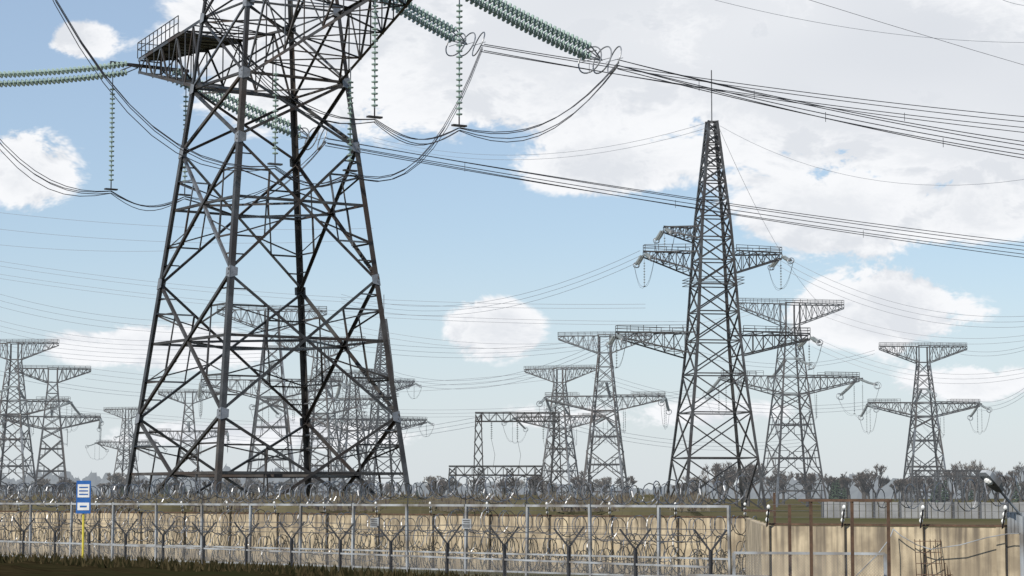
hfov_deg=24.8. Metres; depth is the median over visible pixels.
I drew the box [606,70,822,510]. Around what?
tall pylon
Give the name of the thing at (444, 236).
sky
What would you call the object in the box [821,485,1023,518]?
fence
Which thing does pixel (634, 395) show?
pylon
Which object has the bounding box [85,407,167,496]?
pylon
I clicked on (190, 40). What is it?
pylon
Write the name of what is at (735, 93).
conductors
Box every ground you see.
[0,560,374,575]
[103,499,1023,575]
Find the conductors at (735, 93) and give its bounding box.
[325,0,1023,257]
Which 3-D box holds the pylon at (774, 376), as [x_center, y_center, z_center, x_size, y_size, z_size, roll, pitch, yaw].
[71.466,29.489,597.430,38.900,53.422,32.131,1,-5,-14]
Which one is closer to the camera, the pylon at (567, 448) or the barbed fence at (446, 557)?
the barbed fence at (446, 557)
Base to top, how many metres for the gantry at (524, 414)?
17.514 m
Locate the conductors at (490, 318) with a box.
[0,0,1023,449]
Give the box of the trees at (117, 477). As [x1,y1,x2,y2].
[37,472,253,496]
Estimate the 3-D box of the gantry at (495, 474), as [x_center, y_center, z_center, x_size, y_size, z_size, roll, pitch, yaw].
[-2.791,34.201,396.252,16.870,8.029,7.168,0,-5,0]
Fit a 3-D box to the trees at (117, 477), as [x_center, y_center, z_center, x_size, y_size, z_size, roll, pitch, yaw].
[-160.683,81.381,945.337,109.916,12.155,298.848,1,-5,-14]
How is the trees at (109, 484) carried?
on the ground at (799, 512)
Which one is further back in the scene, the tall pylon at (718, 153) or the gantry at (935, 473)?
the gantry at (935, 473)
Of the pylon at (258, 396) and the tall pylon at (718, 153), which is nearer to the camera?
the tall pylon at (718, 153)
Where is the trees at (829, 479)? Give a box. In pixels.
[802,472,1018,501]
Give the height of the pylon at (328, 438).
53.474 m
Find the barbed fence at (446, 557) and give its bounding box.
[0,517,727,575]
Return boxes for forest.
[1,463,1023,498]
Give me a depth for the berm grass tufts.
62.02 m
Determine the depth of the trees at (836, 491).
654.53 m
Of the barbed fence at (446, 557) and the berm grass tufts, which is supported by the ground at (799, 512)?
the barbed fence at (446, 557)
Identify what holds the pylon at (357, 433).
on the ground at (799, 512)
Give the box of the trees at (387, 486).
[213,478,418,495]
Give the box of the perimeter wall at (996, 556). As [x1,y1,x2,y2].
[0,500,1023,575]
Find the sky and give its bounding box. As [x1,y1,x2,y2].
[0,0,1023,489]
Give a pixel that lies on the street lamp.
(1015, 520)
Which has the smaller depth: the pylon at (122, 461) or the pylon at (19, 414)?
the pylon at (19, 414)
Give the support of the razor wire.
on the ground at (799, 512)
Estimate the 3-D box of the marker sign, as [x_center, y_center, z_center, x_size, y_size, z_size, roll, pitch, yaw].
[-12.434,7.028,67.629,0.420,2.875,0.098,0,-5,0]
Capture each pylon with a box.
[0,0,621,498]
[0,339,83,497]
[1,365,103,497]
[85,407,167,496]
[146,389,229,496]
[195,305,349,495]
[249,336,390,496]
[297,369,407,496]
[332,308,433,494]
[501,365,615,498]
[536,331,671,497]
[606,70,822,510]
[704,298,880,506]
[858,342,991,501]
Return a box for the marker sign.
[76,481,90,558]
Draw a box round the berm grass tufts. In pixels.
[0,551,552,575]
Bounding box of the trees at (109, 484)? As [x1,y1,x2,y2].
[2,477,1023,500]
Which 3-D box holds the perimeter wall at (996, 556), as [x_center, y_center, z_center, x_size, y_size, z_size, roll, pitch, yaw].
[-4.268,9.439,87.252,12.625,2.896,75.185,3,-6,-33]
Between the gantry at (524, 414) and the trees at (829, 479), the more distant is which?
the trees at (829, 479)
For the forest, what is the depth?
2342.99 m
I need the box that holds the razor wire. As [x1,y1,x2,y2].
[0,475,1023,575]
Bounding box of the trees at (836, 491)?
[674,459,1023,505]
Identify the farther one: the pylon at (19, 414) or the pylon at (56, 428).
the pylon at (56, 428)
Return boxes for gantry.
[447,465,543,497]
[473,412,561,496]
[910,470,985,506]
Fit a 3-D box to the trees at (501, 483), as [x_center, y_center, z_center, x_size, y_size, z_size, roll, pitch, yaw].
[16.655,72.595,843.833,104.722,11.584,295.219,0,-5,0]
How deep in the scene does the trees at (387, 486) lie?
880.41 m
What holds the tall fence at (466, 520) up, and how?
on the ground at (799, 512)
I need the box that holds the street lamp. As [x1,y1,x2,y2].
[980,470,1023,575]
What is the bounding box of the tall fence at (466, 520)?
[0,490,731,575]
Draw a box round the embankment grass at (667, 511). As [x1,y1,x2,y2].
[0,489,711,517]
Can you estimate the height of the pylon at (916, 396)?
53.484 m
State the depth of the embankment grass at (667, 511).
123.97 m
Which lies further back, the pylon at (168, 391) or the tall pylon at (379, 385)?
the pylon at (168, 391)
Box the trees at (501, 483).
[422,470,689,498]
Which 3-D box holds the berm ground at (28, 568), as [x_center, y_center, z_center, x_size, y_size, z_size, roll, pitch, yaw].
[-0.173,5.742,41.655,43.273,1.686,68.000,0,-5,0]
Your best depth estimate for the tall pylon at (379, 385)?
899.36 m

